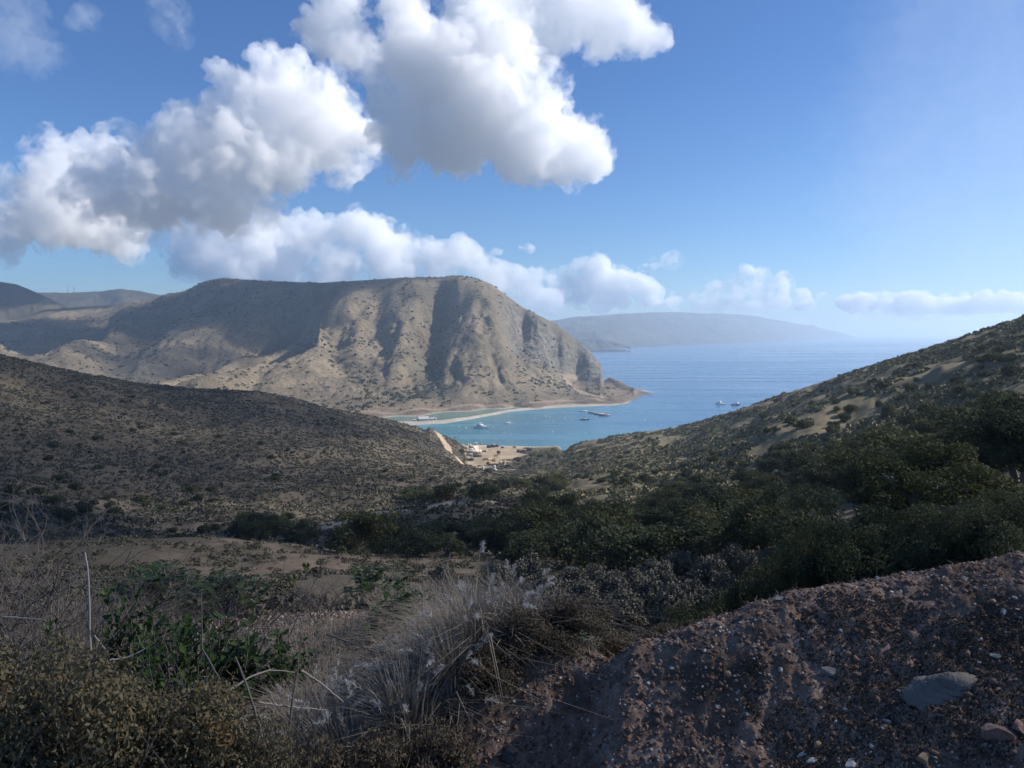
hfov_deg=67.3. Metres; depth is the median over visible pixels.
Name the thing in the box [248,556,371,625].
bare brush
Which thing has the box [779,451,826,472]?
scrub oak
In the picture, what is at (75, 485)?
shrub
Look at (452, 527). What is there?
scrub oak
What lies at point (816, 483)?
scrub oak
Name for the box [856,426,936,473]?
scrub oak
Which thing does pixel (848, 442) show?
scrub oak
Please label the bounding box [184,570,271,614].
glossy shrub
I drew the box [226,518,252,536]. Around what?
scrub oak
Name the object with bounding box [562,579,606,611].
sage bush
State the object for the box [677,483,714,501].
scrub oak
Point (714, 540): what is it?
scrub oak
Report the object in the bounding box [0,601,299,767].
shrub
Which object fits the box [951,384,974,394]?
shrub
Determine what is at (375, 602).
dry grass
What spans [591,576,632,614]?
sage bush
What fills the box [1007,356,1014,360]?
shrub
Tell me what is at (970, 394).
shrub
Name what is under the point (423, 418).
tent hall
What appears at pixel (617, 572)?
sage bush
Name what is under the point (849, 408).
shrub
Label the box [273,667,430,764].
plume grass
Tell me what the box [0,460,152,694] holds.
bare brush
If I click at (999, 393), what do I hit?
shrub
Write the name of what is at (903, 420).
shrub
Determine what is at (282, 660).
glossy shrub
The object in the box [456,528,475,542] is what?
scrub oak
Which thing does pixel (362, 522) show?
scrub oak
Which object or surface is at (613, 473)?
shrub
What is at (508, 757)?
stone
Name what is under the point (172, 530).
shrub
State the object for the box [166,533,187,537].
shrub
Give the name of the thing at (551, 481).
scrub oak
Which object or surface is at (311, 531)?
scrub oak
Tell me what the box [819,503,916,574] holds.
oak tree
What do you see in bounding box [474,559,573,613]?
plume grass
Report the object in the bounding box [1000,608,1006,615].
stone
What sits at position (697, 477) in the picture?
shrub
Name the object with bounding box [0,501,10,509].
shrub
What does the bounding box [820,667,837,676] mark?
stone
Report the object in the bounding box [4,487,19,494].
shrub
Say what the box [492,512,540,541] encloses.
scrub oak
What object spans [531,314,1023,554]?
green scrub
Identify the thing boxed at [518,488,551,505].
scrub oak
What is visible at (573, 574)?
sage bush
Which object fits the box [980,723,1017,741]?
stone
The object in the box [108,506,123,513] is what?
shrub
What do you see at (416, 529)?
scrub oak
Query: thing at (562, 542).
scrub oak
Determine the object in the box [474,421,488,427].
motor yacht
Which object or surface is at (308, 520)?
scrub oak
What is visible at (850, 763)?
stone
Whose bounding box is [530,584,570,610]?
sage bush
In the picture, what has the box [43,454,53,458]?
shrub
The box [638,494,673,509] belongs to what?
scrub oak
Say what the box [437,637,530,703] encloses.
shrub
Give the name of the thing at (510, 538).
scrub oak
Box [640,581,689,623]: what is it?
sage bush
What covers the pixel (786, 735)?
soil clods
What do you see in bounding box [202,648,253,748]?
dead stalk
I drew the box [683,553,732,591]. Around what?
sage bush
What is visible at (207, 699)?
shrub
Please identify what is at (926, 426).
scrub oak
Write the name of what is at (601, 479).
shrub
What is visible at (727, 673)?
stone
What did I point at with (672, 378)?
sea
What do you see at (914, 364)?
shrub
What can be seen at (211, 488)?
shrub
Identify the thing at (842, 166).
sky
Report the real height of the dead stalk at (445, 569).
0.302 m
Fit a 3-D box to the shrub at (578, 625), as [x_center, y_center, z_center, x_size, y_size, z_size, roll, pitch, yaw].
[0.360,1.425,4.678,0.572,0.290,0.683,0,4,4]
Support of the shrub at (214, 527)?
on the ground at (942, 373)
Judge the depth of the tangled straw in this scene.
5.57 m
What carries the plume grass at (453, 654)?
on the ground at (942, 373)
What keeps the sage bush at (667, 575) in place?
on the ground at (942, 373)
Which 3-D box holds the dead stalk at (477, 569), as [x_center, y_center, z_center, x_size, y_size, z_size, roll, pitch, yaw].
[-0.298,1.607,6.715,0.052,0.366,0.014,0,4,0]
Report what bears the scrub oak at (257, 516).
on the ground at (942, 373)
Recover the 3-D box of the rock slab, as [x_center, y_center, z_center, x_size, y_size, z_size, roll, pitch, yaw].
[1.960,1.387,3.473,0.361,0.051,0.219,-5,26,20]
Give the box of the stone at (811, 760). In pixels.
[806,757,817,762]
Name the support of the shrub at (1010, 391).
on the ground at (942, 373)
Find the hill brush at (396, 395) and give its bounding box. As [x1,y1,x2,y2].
[1,275,614,412]
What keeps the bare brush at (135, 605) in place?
on the ground at (942, 373)
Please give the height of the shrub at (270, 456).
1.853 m
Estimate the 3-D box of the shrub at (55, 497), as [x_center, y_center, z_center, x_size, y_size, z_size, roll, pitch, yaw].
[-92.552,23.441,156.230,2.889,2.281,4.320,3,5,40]
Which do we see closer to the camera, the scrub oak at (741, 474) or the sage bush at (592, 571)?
the sage bush at (592, 571)
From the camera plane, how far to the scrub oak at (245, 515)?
139.87 m
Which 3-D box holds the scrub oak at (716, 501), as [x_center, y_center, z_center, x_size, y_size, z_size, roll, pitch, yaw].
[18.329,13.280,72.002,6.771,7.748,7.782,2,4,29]
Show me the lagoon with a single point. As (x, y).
(444, 415)
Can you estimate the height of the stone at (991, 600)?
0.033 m
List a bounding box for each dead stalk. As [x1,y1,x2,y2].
[3,616,42,619]
[84,552,91,658]
[110,648,145,660]
[201,593,202,648]
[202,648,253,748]
[230,669,294,690]
[234,656,265,746]
[259,701,325,710]
[287,663,298,743]
[288,555,330,637]
[300,670,343,702]
[326,633,378,653]
[441,552,450,583]
[449,641,488,650]
[475,548,480,588]
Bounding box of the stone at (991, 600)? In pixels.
[988,598,995,602]
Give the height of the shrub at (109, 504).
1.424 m
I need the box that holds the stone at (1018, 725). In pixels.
[1011,719,1023,733]
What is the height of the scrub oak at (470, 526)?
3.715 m
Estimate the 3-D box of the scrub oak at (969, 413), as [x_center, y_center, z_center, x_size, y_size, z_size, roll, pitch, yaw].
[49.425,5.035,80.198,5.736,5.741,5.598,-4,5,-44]
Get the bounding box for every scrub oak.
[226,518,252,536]
[234,511,248,520]
[237,520,256,538]
[239,512,262,521]
[241,519,272,540]
[245,509,279,524]
[257,518,292,535]
[276,514,291,523]
[280,512,294,524]
[281,522,314,543]
[289,527,321,544]
[296,518,313,527]
[324,527,354,548]
[328,509,400,556]
[369,533,399,556]
[379,519,415,549]
[393,528,438,557]
[395,487,418,501]
[400,527,429,549]
[405,484,429,500]
[406,488,429,501]
[417,522,445,536]
[424,487,441,500]
[426,482,457,501]
[430,532,466,555]
[438,521,463,538]
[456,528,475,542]
[457,488,470,496]
[458,519,490,541]
[465,524,503,551]
[468,481,498,500]
[469,526,493,542]
[488,484,501,496]
[489,516,529,542]
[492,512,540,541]
[495,499,567,549]
[497,478,512,488]
[498,530,544,560]
[498,532,557,566]
[502,496,568,529]
[507,477,519,487]
[516,477,533,489]
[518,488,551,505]
[530,474,547,486]
[532,520,605,567]
[538,515,585,553]
[542,473,570,486]
[543,477,561,490]
[545,492,580,511]
[547,480,569,490]
[565,503,590,512]
[568,515,644,569]
[575,503,643,549]
[581,497,599,505]
[584,501,607,508]
[595,521,698,574]
[599,498,646,511]
[620,502,648,513]
[627,505,681,528]
[635,495,653,502]
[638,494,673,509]
[640,524,678,560]
[652,487,678,499]
[658,480,681,493]
[665,518,728,560]
[667,484,735,536]
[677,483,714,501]
[681,504,722,547]
[690,522,757,558]
[720,496,778,550]
[724,489,792,546]
[731,466,759,488]
[736,503,825,552]
[738,472,781,491]
[755,456,785,477]
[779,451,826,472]
[782,449,823,475]
[794,472,822,489]
[798,462,846,499]
[823,442,867,492]
[840,432,869,451]
[851,428,909,448]
[856,425,904,437]
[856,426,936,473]
[901,417,943,435]
[918,432,934,438]
[922,403,977,424]
[923,407,1022,477]
[953,405,996,419]
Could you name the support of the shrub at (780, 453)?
on the ground at (942, 373)
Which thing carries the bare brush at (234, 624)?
on the ground at (942, 373)
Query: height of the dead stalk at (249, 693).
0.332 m
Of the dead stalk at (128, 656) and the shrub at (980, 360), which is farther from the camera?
the shrub at (980, 360)
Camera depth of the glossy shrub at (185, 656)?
5.46 m
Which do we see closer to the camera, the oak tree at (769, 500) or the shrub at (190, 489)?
the oak tree at (769, 500)
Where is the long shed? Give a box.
[466,450,481,453]
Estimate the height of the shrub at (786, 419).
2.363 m
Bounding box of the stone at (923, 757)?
[915,752,930,764]
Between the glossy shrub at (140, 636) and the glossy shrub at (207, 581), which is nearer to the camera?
the glossy shrub at (140, 636)
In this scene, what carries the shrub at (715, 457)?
on the ground at (942, 373)
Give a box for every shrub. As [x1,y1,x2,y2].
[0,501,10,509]
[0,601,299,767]
[0,610,122,764]
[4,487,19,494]
[5,484,24,488]
[19,618,73,683]
[20,507,31,511]
[24,486,46,493]
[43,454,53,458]
[45,440,58,446]
[45,494,68,503]
[46,633,332,767]
[50,475,64,479]
[54,507,77,519]
[70,482,83,489]
[74,499,98,508]
[76,503,92,512]
[80,656,221,755]
[89,583,167,689]
[91,435,100,439]
[92,464,103,469]
[99,632,199,705]
[101,494,114,499]
[102,562,215,608]
[104,501,115,506]
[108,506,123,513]
[123,517,139,522]
[129,494,146,501]
[135,619,218,710]
[141,501,150,506]
[142,612,251,701]
[152,504,167,509]
[159,471,168,475]
[165,695,369,767]
[166,527,178,532]
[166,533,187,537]
[166,563,236,597]
[174,500,190,504]
[176,440,187,444]
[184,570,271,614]
[185,485,197,492]
[193,494,203,499]
[193,612,295,718]
[197,525,210,533]
[207,486,216,490]
[209,523,219,530]
[244,628,319,716]
[267,454,276,458]
[267,476,280,480]
[271,473,282,476]
[279,722,354,767]
[329,719,446,767]
[342,564,412,597]
[363,582,433,644]
[380,714,494,767]
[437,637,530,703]
[453,482,462,486]
[474,601,575,660]
[531,589,618,659]
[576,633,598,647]
[589,629,647,657]
[596,477,607,481]
[607,477,618,483]
[610,470,619,476]
[618,477,630,483]
[621,620,680,646]
[622,471,631,476]
[626,462,635,466]
[637,473,653,480]
[651,469,659,473]
[659,478,668,482]
[677,478,687,483]
[679,467,696,476]
[680,480,694,488]
[687,473,708,482]
[701,478,715,483]
[707,455,720,461]
[712,477,727,483]
[727,458,739,465]
[730,472,735,480]
[737,459,752,466]
[762,427,771,432]
[769,440,792,450]
[770,449,790,459]
[782,416,798,422]
[791,417,814,428]
[798,442,825,454]
[825,426,840,432]
[825,439,840,449]
[827,421,839,425]
[837,413,851,421]
[843,404,858,412]
[845,388,860,393]
[874,400,882,406]
[877,381,887,385]
[880,403,899,417]
[891,369,900,374]
[894,391,914,400]
[894,411,920,425]
[902,383,919,390]
[909,362,920,366]
[912,377,920,381]
[912,393,925,399]
[915,401,941,413]
[918,410,940,423]
[924,382,934,387]
[949,377,957,381]
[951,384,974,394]
[954,379,968,384]
[961,391,979,398]
[967,400,981,406]
[968,380,985,387]
[974,358,984,362]
[975,344,988,349]
[977,369,991,376]
[977,389,1008,404]
[981,352,996,361]
[984,386,1018,398]
[990,346,1008,351]
[992,354,1008,361]
[993,396,1017,404]
[999,363,1023,377]
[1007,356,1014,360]
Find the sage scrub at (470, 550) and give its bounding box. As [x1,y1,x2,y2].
[0,354,702,559]
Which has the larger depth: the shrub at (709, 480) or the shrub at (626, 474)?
the shrub at (626, 474)
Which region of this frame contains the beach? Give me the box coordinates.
[397,404,615,424]
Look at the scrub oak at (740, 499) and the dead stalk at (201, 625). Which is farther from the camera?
the scrub oak at (740, 499)
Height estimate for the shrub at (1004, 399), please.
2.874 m
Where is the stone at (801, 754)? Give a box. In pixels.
[797,752,806,757]
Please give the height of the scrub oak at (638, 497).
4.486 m
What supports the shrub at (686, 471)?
on the ground at (942, 373)
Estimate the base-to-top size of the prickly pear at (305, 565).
0.626 m
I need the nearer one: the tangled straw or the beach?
the tangled straw
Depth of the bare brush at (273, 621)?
8.71 m
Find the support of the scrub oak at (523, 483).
on the ground at (942, 373)
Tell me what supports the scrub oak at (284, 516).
on the ground at (942, 373)
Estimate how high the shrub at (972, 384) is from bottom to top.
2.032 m
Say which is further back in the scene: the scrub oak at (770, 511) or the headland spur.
the headland spur
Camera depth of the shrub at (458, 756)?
3.68 m
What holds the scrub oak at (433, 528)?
on the ground at (942, 373)
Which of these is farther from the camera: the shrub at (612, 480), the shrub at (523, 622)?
the shrub at (612, 480)
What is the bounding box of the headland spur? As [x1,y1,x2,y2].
[577,338,630,350]
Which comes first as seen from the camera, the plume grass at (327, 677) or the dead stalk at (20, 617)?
the dead stalk at (20, 617)
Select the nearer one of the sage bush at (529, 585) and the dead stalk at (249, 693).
the dead stalk at (249, 693)
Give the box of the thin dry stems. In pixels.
[376,569,638,675]
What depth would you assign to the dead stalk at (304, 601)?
5.00 m
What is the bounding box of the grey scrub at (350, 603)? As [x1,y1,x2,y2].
[0,533,719,640]
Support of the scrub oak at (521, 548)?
on the ground at (942, 373)
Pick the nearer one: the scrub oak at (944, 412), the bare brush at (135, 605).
the bare brush at (135, 605)
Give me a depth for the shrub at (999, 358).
172.16 m
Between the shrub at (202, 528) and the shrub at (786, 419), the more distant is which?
the shrub at (786, 419)
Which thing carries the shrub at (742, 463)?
on the ground at (942, 373)
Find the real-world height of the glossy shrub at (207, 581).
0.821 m
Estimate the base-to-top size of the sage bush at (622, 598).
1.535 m
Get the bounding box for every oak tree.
[659,587,735,629]
[720,555,808,612]
[727,480,834,543]
[749,483,894,568]
[764,528,820,588]
[788,516,903,588]
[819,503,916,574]
[832,438,923,511]
[840,500,973,578]
[846,437,1023,532]
[893,496,998,554]
[925,494,1023,563]
[950,392,1023,483]
[965,488,1023,532]
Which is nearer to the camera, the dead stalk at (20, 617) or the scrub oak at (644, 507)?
the dead stalk at (20, 617)
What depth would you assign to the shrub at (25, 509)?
128.34 m
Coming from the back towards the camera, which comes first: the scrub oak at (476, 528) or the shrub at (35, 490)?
the shrub at (35, 490)
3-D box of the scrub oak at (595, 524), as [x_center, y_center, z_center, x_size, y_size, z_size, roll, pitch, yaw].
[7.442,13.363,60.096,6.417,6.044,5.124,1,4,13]
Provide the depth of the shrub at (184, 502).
195.61 m
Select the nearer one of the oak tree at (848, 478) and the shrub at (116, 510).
the oak tree at (848, 478)
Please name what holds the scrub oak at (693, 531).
on the ground at (942, 373)
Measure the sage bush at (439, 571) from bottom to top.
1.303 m
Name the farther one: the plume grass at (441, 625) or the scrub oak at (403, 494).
the scrub oak at (403, 494)
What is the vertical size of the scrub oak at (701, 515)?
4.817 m
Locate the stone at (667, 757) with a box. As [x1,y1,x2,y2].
[664,754,670,760]
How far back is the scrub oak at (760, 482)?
96.73 m
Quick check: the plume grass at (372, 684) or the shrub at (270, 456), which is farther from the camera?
the shrub at (270, 456)
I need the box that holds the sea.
[410,333,964,450]
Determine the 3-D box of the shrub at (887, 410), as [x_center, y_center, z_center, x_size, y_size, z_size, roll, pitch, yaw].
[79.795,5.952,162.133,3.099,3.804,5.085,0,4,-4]
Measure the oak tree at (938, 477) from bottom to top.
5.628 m
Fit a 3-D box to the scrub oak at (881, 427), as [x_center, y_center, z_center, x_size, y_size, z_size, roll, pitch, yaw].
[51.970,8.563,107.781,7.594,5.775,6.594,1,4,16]
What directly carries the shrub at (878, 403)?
on the ground at (942, 373)
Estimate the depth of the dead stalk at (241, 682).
3.86 m
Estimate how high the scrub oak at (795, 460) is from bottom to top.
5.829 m
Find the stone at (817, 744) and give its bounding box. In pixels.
[814,741,820,748]
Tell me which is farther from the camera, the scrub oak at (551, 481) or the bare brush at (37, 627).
the scrub oak at (551, 481)
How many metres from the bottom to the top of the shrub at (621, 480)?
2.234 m
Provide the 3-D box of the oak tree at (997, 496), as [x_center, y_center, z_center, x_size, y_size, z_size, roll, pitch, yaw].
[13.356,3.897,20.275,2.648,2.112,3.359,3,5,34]
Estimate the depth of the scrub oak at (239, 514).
158.21 m
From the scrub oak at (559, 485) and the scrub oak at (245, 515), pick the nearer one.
the scrub oak at (245, 515)
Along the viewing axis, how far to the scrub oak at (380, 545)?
77.74 m
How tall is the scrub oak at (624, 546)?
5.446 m
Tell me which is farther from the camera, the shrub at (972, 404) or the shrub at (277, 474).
the shrub at (277, 474)
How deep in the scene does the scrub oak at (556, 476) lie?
227.86 m
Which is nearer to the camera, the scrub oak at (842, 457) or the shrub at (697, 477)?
the scrub oak at (842, 457)
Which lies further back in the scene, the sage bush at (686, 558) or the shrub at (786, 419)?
the shrub at (786, 419)
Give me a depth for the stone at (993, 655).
3.56 m
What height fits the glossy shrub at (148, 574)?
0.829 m
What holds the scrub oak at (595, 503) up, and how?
on the ground at (942, 373)
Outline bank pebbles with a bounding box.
[465,550,1023,767]
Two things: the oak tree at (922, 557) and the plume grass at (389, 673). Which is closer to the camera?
the plume grass at (389, 673)
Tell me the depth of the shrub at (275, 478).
229.61 m
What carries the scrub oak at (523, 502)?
on the ground at (942, 373)
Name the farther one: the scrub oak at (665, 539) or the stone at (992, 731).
the scrub oak at (665, 539)
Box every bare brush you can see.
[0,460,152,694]
[0,462,198,695]
[0,514,235,673]
[0,556,181,696]
[25,534,253,672]
[116,555,313,662]
[144,555,334,638]
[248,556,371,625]
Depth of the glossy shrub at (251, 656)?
5.90 m
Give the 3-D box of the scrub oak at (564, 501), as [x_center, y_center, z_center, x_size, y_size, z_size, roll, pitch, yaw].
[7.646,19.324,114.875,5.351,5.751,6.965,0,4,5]
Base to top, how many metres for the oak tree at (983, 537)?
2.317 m
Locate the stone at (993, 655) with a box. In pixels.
[989,653,1001,658]
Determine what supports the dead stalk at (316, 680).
on the ground at (942, 373)
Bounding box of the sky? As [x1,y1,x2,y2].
[0,0,1023,333]
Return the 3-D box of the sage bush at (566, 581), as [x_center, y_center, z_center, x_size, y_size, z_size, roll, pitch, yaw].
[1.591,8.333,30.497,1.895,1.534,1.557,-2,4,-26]
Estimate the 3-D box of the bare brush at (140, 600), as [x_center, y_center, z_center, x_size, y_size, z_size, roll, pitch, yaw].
[-3.476,2.137,7.286,1.874,1.436,1.892,-3,5,-36]
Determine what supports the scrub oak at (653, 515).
on the ground at (942, 373)
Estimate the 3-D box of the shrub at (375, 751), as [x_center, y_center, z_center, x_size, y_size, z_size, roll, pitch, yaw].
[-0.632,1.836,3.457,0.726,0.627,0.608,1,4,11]
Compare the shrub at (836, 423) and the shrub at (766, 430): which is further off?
the shrub at (766, 430)
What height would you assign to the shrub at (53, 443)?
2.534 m
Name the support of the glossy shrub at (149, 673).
on the ground at (942, 373)
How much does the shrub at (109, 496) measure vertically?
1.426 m
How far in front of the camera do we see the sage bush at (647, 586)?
29.86 m
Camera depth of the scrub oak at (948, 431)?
39.51 m
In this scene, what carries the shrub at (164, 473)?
on the ground at (942, 373)
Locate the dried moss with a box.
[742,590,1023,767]
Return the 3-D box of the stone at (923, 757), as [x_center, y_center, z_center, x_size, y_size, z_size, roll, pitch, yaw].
[1.727,1.569,3.226,0.062,0.045,0.053,-4,5,-43]
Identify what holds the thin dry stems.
on the ground at (942, 373)
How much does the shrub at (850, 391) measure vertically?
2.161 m
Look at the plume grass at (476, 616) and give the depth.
4.60 m
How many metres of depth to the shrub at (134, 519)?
147.66 m
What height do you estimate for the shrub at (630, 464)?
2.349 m
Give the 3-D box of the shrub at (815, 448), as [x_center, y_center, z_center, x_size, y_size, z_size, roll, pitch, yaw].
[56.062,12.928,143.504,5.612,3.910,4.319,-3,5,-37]
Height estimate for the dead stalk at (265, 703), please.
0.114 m
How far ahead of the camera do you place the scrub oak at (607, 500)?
104.75 m
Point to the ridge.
(99, 298)
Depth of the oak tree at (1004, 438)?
34.34 m
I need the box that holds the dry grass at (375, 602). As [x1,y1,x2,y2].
[0,575,604,767]
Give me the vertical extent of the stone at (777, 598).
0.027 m
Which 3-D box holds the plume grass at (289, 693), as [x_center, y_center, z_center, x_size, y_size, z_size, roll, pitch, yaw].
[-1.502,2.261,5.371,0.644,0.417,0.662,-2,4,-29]
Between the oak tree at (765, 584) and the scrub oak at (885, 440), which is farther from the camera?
the scrub oak at (885, 440)
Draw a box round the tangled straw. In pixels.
[209,568,683,767]
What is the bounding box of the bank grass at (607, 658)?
[464,547,1023,747]
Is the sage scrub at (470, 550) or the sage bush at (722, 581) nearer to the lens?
the sage bush at (722, 581)
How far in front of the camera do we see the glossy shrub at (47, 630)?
4.77 m
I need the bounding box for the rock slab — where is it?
[902,672,979,711]
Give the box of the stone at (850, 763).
[845,758,855,767]
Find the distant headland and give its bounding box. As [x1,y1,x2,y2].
[551,312,852,350]
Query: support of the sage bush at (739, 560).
on the ground at (942, 373)
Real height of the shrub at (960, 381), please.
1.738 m
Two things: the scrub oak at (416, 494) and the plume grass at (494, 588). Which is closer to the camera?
the plume grass at (494, 588)
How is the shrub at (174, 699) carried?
on the ground at (942, 373)
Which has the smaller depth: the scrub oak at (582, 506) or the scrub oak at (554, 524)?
the scrub oak at (554, 524)
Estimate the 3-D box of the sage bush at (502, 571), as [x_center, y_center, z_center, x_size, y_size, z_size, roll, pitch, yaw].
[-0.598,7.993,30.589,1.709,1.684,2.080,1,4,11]
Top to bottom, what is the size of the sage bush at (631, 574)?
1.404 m
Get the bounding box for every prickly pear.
[287,574,297,587]
[302,561,309,569]
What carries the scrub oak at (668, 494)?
on the ground at (942, 373)
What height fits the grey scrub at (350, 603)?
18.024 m
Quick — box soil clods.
[467,552,1023,767]
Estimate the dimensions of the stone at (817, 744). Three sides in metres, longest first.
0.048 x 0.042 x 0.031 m
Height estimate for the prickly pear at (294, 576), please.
0.560 m
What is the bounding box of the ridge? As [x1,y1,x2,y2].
[39,289,160,307]
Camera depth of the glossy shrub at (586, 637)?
5.54 m
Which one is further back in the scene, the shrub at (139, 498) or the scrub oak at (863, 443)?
the shrub at (139, 498)
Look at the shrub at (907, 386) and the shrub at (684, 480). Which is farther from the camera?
the shrub at (907, 386)
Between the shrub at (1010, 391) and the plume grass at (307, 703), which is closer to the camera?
the plume grass at (307, 703)
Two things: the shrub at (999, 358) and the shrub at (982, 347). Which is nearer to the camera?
the shrub at (999, 358)
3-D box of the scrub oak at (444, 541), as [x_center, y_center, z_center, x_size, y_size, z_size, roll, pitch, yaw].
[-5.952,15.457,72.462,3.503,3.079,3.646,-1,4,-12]
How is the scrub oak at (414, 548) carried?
on the ground at (942, 373)
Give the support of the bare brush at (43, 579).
on the ground at (942, 373)
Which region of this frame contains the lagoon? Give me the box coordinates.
[386,407,514,420]
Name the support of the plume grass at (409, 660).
on the ground at (942, 373)
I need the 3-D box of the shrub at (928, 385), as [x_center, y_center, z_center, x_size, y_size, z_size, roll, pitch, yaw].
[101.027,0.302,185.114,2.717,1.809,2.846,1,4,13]
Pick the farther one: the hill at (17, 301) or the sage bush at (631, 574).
the hill at (17, 301)
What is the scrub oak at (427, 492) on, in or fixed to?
on the ground at (942, 373)
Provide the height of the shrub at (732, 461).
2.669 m
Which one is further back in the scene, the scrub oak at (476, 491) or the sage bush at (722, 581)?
the scrub oak at (476, 491)
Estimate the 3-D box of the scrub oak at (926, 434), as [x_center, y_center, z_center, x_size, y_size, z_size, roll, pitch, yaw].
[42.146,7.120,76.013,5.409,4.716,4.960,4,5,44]
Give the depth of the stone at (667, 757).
3.69 m
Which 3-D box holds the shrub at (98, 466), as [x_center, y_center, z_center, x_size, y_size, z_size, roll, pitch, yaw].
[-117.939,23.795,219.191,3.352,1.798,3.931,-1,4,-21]
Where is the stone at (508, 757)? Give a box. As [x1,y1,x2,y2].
[499,751,515,764]
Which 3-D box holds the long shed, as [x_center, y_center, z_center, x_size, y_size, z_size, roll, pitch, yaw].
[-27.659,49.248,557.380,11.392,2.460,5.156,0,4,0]
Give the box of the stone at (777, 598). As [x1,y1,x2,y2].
[773,596,782,600]
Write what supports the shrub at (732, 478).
on the ground at (942, 373)
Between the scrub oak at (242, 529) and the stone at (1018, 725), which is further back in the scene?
the scrub oak at (242, 529)
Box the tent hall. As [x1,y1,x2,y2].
[417,416,428,420]
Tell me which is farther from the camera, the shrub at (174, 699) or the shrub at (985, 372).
the shrub at (985, 372)
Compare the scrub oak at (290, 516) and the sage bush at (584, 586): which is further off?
the scrub oak at (290, 516)
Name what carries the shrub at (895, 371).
on the ground at (942, 373)
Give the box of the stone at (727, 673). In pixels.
[724,670,730,677]
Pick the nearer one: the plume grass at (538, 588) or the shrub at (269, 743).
the shrub at (269, 743)
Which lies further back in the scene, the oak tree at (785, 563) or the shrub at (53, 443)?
the shrub at (53, 443)
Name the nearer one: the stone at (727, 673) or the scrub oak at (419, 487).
the stone at (727, 673)
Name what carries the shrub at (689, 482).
on the ground at (942, 373)
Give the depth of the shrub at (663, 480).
201.45 m
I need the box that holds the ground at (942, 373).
[0,321,1023,767]
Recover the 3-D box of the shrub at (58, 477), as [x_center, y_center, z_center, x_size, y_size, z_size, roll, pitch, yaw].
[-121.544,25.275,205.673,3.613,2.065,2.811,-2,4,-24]
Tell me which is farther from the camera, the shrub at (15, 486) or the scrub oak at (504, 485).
the scrub oak at (504, 485)
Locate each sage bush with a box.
[427,563,457,588]
[478,562,515,601]
[506,579,535,598]
[510,552,553,585]
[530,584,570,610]
[533,576,571,593]
[555,563,589,588]
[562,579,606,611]
[584,562,607,585]
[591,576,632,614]
[595,569,628,591]
[601,586,647,635]
[621,567,645,584]
[628,573,666,615]
[636,557,673,574]
[638,562,684,587]
[638,606,691,634]
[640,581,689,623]
[664,550,699,578]
[670,577,704,599]
[677,587,725,616]
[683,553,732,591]
[705,569,736,606]
[719,542,761,579]
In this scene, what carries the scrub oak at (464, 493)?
on the ground at (942, 373)
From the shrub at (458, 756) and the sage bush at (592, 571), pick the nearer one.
the shrub at (458, 756)
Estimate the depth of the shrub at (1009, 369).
144.95 m
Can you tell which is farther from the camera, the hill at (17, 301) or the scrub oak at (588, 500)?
the hill at (17, 301)
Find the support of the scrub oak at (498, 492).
on the ground at (942, 373)
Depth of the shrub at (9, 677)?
3.34 m
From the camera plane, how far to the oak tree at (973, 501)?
13.38 m
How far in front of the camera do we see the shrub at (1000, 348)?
180.60 m
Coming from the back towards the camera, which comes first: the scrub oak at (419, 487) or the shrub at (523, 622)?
the scrub oak at (419, 487)
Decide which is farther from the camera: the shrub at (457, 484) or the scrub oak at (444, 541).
the shrub at (457, 484)
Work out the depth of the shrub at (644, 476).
205.44 m
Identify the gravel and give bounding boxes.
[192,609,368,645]
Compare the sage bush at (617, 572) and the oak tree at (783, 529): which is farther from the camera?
the sage bush at (617, 572)
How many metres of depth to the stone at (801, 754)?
3.52 m
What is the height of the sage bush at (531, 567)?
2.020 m
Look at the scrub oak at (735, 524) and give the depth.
46.31 m
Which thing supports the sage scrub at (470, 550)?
on the ground at (942, 373)
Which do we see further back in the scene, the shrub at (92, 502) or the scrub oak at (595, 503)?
the shrub at (92, 502)
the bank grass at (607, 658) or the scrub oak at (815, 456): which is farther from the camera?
the scrub oak at (815, 456)
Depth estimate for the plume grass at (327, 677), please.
5.29 m
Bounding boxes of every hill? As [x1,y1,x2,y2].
[0,276,652,417]
[0,282,69,320]
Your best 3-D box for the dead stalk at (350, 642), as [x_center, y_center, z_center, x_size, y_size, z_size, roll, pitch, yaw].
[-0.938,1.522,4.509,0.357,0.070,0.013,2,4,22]
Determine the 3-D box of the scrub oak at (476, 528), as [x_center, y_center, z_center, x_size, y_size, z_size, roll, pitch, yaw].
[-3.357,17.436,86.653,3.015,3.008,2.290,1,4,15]
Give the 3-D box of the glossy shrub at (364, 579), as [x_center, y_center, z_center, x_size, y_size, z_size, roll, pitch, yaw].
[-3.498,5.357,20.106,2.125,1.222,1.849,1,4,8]
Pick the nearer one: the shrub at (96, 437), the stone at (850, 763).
the stone at (850, 763)
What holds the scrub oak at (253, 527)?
on the ground at (942, 373)
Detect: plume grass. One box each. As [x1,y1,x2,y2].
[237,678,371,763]
[257,682,371,765]
[259,685,325,718]
[263,651,379,728]
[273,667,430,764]
[287,685,419,767]
[305,628,501,759]
[312,664,403,739]
[321,657,451,737]
[345,613,477,710]
[350,668,393,707]
[353,641,417,703]
[370,594,513,707]
[385,595,463,673]
[404,540,559,656]
[404,611,429,658]
[430,563,548,636]
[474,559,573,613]
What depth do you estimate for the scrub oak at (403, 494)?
200.11 m
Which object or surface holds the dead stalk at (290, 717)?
on the ground at (942, 373)
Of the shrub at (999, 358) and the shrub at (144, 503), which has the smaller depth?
the shrub at (999, 358)

